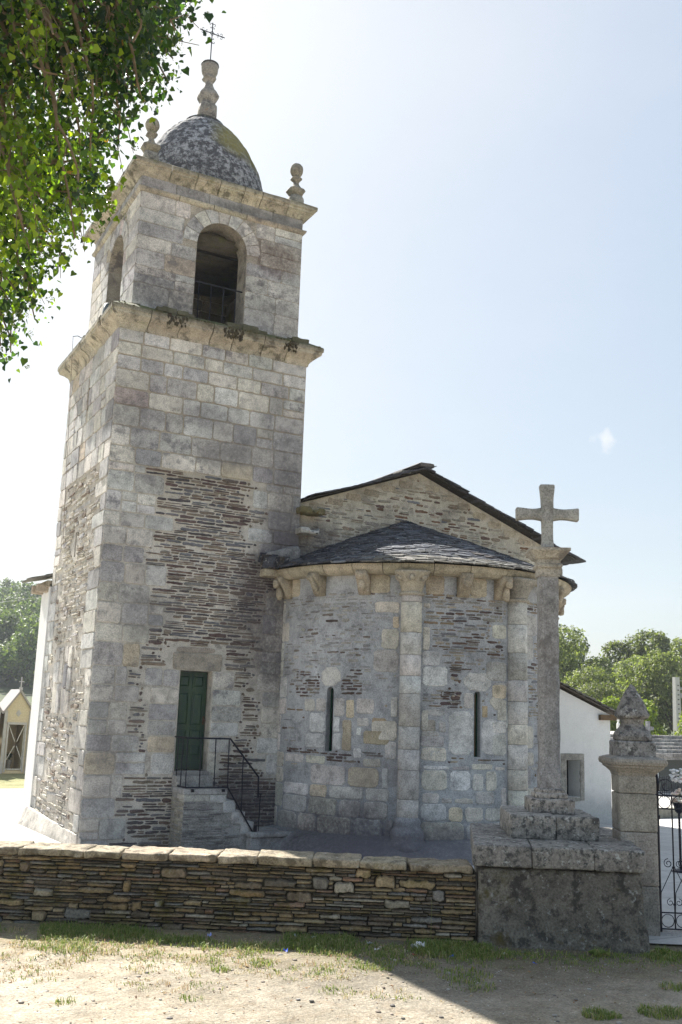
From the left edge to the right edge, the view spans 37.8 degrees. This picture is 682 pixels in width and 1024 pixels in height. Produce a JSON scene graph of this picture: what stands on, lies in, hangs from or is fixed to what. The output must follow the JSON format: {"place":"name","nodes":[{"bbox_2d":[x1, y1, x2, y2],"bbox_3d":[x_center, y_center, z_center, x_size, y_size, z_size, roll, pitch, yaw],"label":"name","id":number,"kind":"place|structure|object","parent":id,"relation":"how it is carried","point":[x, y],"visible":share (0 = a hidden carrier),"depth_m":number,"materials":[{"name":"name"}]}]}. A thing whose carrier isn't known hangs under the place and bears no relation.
{"place":"outdoors","nodes":[
{"label":"outdoors","id":0,"kind":"place"},
{"bbox_2d":[0,774,24,787],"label":"lawn","id":1,"kind":"structure","parent":0,"point":[11,780],"depth_m":28.18,"materials":[{"name":"green plant"}]},
{"bbox_2d":[0,673,672,735],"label":"hills","id":2,"kind":"structure","parent":0,"point":[5,689],"depth_m":104.03,"materials":[{"name":"green plant"}]},
{"bbox_2d":[0,590,10,603],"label":"tree","id":3,"kind":"object","parent":2,"relation":"on","point":[1,595],"visible":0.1,"depth_m":167.13,"materials":[{"name":"green plant"}]},
{"bbox_2d":[0,587,14,597],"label":"tree","id":4,"kind":"object","parent":2,"relation":"on","point":[4,590],"visible":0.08,"depth_m":176.20,"materials":[{"name":"green plant"}]},
{"bbox_2d":[0,577,23,593],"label":"tree","id":5,"kind":"object","parent":2,"relation":"on","point":[6,583],"visible":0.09,"depth_m":192.23,"materials":[{"name":"green plant"}]},
{"bbox_2d":[0,595,29,610],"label":"tree","id":6,"kind":"object","parent":2,"relation":"on","point":[8,605],"visible":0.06,"depth_m":145.53,"materials":[{"name":"green plant"}]},
{"bbox_2d":[0,611,32,676],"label":"tree","id":7,"kind":"object","parent":2,"relation":"on","point":[9,621],"visible":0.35,"depth_m":112.71,"materials":[{"name":"green plant"}]},
{"bbox_2d":[0,614,39,687],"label":"tree","id":8,"kind":"object","parent":2,"relation":"on","point":[13,652],"visible":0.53,"depth_m":104.67,"materials":[{"name":"green plant"}]},
{"bbox_2d":[3,599,40,628],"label":"tree","id":9,"kind":"object","parent":2,"relation":"on","point":[22,609],"visible":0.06,"depth_m":131.36,"materials":[{"name":"green plant"}]},
{"bbox_2d":[7,580,41,604],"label":"tree","id":10,"kind":"object","parent":2,"relation":"on","point":[26,586],"visible":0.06,"depth_m":156.86,"materials":[{"name":"green plant"}]},
{"bbox_2d":[14,591,36,608],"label":"tree","id":11,"kind":"object","parent":2,"relation":"on","point":[24,596],"visible":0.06,"depth_m":150.97,"materials":[{"name":"green plant"}]},
{"bbox_2d":[22,612,39,631],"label":"tree","id":12,"kind":"object","parent":2,"relation":"on","point":[32,623],"visible":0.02,"depth_m":120.67,"materials":[{"name":"green plant"}]},
{"bbox_2d":[561,648,588,669],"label":"tree","id":13,"kind":"object","parent":2,"relation":"on","point":[579,664],"visible":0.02,"depth_m":86.42,"materials":[{"name":"green plant"}]},
{"bbox_2d":[561,665,624,698],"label":"tree","id":14,"kind":"object","parent":2,"relation":"on","point":[581,679],"visible":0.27,"depth_m":62.16,"materials":[{"name":"green plant"}]},
{"bbox_2d":[559,624,628,689],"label":"tree","id":15,"kind":"object","parent":2,"relation":"on","point":[567,662],"visible":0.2,"depth_m":69.94,"materials":[{"name":"green plant"}]},
{"bbox_2d":[629,649,681,734],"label":"tree","id":16,"kind":"object","parent":2,"relation":"on","point":[659,694],"visible":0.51,"depth_m":61.32,"materials":[{"name":"green plant"}]},
{"bbox_2d":[0,788,681,1023],"bbox_3d":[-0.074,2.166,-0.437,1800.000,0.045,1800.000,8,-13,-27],"label":"ground","id":17,"kind":"structure","parent":0,"point":[510,1002],"depth_m":8.12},
{"bbox_2d":[0,677,30,773],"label":"burial chapel","id":18,"kind":"structure","parent":17,"relation":"on","point":[15,705],"depth_m":31.43,"materials":[{"name":"white paint"}]},
{"bbox_2d":[6,752,12,769],"bbox_3d":[-10.506,7.863,31.504,0.426,0.556,0.464,8,-13,-27],"label":"potted plant","id":19,"kind":"object","parent":18,"relation":"in","point":[8,763],"visible":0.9,"depth_m":31.44,"materials":[{"name":"green plant"}]},
{"bbox_2d":[0,0,230,384],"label":"ivy covered tree","id":20,"kind":"object","parent":17,"relation":"on","point":[34,168],"visible":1,"depth_m":5.59,"materials":[{"name":"green plant"}]},
{"bbox_2d":[0,839,475,943],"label":"boundary wall","id":21,"kind":"structure","parent":17,"relation":"on","point":[306,892],"depth_m":10.12,"materials":[{"name":"stone"}]},
{"bbox_2d":[0,933,672,1022],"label":"dead leaves","id":22,"kind":"object","parent":17,"relation":"on","point":[266,974],"visible":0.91,"depth_m":8.53,"materials":[{"name":"brown plant"}]},
{"bbox_2d":[2,934,681,1023],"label":"pebbles","id":23,"kind":"object","parent":17,"relation":"on","point":[343,969],"visible":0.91,"depth_m":8.14,"materials":[{"name":"grey stone"}]},
{"bbox_2d":[336,933,358,939],"bbox_3d":[0.054,4.183,9.855,0.272,0.114,0.236,8,-13,-27],"label":"weed","id":24,"kind":"object","parent":17,"relation":"on","point":[348,936],"visible":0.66,"depth_m":9.85,"materials":[{"name":"green plant"}]},
{"bbox_2d":[410,941,424,947],"bbox_3d":[0.752,4.179,9.619,0.123,0.056,0.135,-4,-13,26],"label":"crumpled paper","id":25,"kind":"object","parent":17,"relation":"on","point":[417,943],"visible":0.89,"depth_m":9.61,"materials":[{"name":"white paper"}]},
{"bbox_2d":[470,484,649,954],"bbox_3d":[2.360,2.182,11.257,1.746,5.167,2.262,1,-11,7],"label":"stone cross","id":26,"kind":"object","parent":17,"relation":"on","point":[554,869],"visible":0.93,"depth_m":9.94,"materials":[{"name":"stone"}]},
{"bbox_2d":[576,681,620,705],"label":"tree","id":27,"kind":"object","parent":17,"relation":"on","point":[601,692],"visible":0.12,"depth_m":58.77,"materials":[{"name":"green plant"}]},
{"bbox_2d":[587,946,610,957],"bbox_3d":[2.494,4.224,9.585,0.250,0.100,0.231,2,-11,0],"label":"weed","id":28,"kind":"object","parent":17,"relation":"on","point":[601,951],"visible":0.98,"depth_m":9.56,"materials":[{"name":"green plant"}]},
{"bbox_2d":[599,695,619,730],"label":"bush","id":29,"kind":"object","parent":17,"relation":"on","point":[610,702],"visible":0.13,"depth_m":50.92,"materials":[{"name":"green plant"}]},
{"bbox_2d":[599,639,648,684],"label":"tree","id":30,"kind":"object","parent":17,"relation":"on","point":[618,649],"visible":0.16,"depth_m":75.71,"materials":[{"name":"green plant"}]},
{"bbox_2d":[598,684,667,935],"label":"gate pillar","id":31,"kind":"structure","parent":17,"relation":"on","point":[632,763],"depth_m":10.81,"materials":[{"name":"stone"}]},
{"bbox_2d":[655,773,681,931],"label":"iron gate","id":32,"kind":"structure","parent":31,"relation":"attached to","point":[658,833],"depth_m":10.80,"materials":[{"name":"black metal"}]},
{"bbox_2d":[610,653,678,734],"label":"tree","id":33,"kind":"object","parent":17,"relation":"on","point":[627,664],"visible":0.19,"depth_m":63.61,"materials":[{"name":"green plant"}]},
{"bbox_2d":[612,628,681,724],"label":"tree","id":34,"kind":"object","parent":17,"relation":"on","point":[657,640],"visible":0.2,"depth_m":74.27,"materials":[{"name":"green plant"}]},
{"bbox_2d":[643,699,667,734],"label":"bush","id":35,"kind":"object","parent":17,"relation":"on","point":[650,706],"visible":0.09,"depth_m":48.25,"materials":[{"name":"green plant"}]},
{"bbox_2d":[651,944,674,954],"bbox_3d":[3.142,4.270,9.707,0.336,0.111,0.302,8,-13,-27],"label":"weed","id":36,"kind":"object","parent":17,"relation":"on","point":[663,949],"visible":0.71,"depth_m":9.71,"materials":[{"name":"green plant"}]},
{"bbox_2d":[660,930,681,936],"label":"threshold","id":37,"kind":"object","parent":17,"relation":"on","point":[671,933],"visible":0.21,"depth_m":10.64,"materials":[{"name":"stone"}]},
{"bbox_2d":[664,636,681,727],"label":"tree","id":38,"kind":"object","parent":17,"relation":"on","point":[676,641],"visible":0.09,"depth_m":76.98,"materials":[{"name":"green plant"}]},
{"bbox_2d":[672,677,681,735],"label":"utility pole","id":39,"kind":"object","parent":17,"relation":"on","point":[677,694],"visible":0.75,"depth_m":51.63,"materials":[{"name":"concrete"}]},
{"bbox_2d":[674,711,681,735],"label":"bush","id":40,"kind":"object","parent":17,"relation":"on","point":[678,732],"visible":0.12,"depth_m":46.50,"materials":[{"name":"green plant"}]},
{"bbox_2d":[0,919,681,1020],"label":"grass","id":41,"kind":"structure","parent":0,"point":[316,943],"depth_m":9.32,"materials":[{"name":"green plant"}]},
{"bbox_2d":[0,789,681,944],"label":"courtyard paving","id":42,"kind":"structure","parent":0,"point":[11,828],"depth_m":17.05,"materials":[{"name":"grey concrete"}]},
{"bbox_2d":[168,775,290,850],"bbox_3d":[-1.763,4.907,16.186,1.885,1.173,0.836,8,-13,-27],"label":"stone stair","id":43,"kind":"object","parent":42,"relation":"on","point":[207,818],"visible":0.92,"depth_m":15.86,"materials":[{"name":"grey stone"}]},
{"bbox_2d":[175,736,261,831],"bbox_3d":[-2.028,4.526,16.195,1.392,1.685,0.661,8,-13,-27],"label":"stair railing","id":44,"kind":"object","parent":43,"relation":"attached to","point":[227,787],"visible":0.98,"depth_m":16.02,"materials":[{"name":"metal"}]},
{"bbox_2d":[18,23,618,865],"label":"church","id":45,"kind":"structure","parent":42,"relation":"on","point":[350,669],"depth_m":16.96,"materials":[{"name":"stone"}]},
{"bbox_2d":[63,336,81,536],"bbox_3d":[-5.077,-1.406,18.938,0.406,4.108,0.065,8,-13,-27],"label":"chain bracket","id":46,"kind":"object","parent":45,"relation":"attached to","point":[68,434],"visible":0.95,"depth_m":18.87,"materials":[{"name":"metal"}]},
{"bbox_2d":[102,303,108,313],"bbox_3d":[-4.239,-3.638,18.043,0.180,0.381,0.248,8,-13,-27],"label":"floodlight","id":47,"kind":"object","parent":45,"relation":"on","point":[105,306],"visible":0.34,"depth_m":18.01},
{"bbox_2d":[174,671,206,768],"bbox_3d":[-2.533,3.486,16.678,0.540,1.600,0.131,8,-13,-27],"label":"door","id":48,"kind":"structure","parent":45,"relation":"in","point":[193,685],"depth_m":16.70,"materials":[{"name":"green paint"}]},
{"bbox_2d":[329,688,333,750],"bbox_3d":[-0.114,3.419,16.445,0.129,1.040,0.041,-5,-14,32],"label":"window","id":49,"kind":"structure","parent":45,"relation":"in","point":[332,690],"depth_m":16.46,"materials":[{"name":"black glass"}]},
{"bbox_2d":[474,692,476,756],"bbox_3d":[2.151,3.443,16.181,0.115,1.040,0.041,6,-12,-19],"label":"window","id":50,"kind":"structure","parent":45,"relation":"in","point":[475,694],"depth_m":16.18,"materials":[{"name":"black glass"}]},
{"bbox_2d":[610,721,681,791],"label":"building","id":51,"kind":"structure","parent":42,"relation":"on","point":[669,748],"depth_m":33.28,"materials":[{"name":"white paint"}]},
{"bbox_2d":[659,760,681,790],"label":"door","id":52,"kind":"structure","parent":51,"relation":"in","point":[672,764],"depth_m":33.16,"materials":[{"name":"grey"}]},
{"bbox_2d":[655,775,680,797],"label":"iron fence","id":53,"kind":"object","parent":42,"relation":"on","point":[664,792],"visible":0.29,"depth_m":30.42,"materials":[{"name":"black metal"}]},
{"bbox_2d":[659,809,681,817],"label":"kerb wall","id":54,"kind":"structure","parent":42,"relation":"on","point":[663,813],"depth_m":23.78,"materials":[{"name":"stone"}]},
{"bbox_2d":[0,0,681,664],"label":"sky","id":55,"kind":"structure","parent":0,"point":[491,275],"materials":[{"name":"blue"}]},
{"bbox_2d":[610,720,619,733],"bbox_3d":[10.348,9.433,39.779,2.300,2.350,2.150,8,-13,-27],"label":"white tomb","id":56,"kind":"object","parent":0,"point":[618,724],"visible":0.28,"depth_m":39.18,"materials":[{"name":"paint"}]},
{"bbox_2d":[669,768,681,872],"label":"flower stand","id":57,"kind":"object","parent":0,"point":[677,802],"visible":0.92,"depth_m":15.29,"materials":[{"name":"metal"}]}
]}

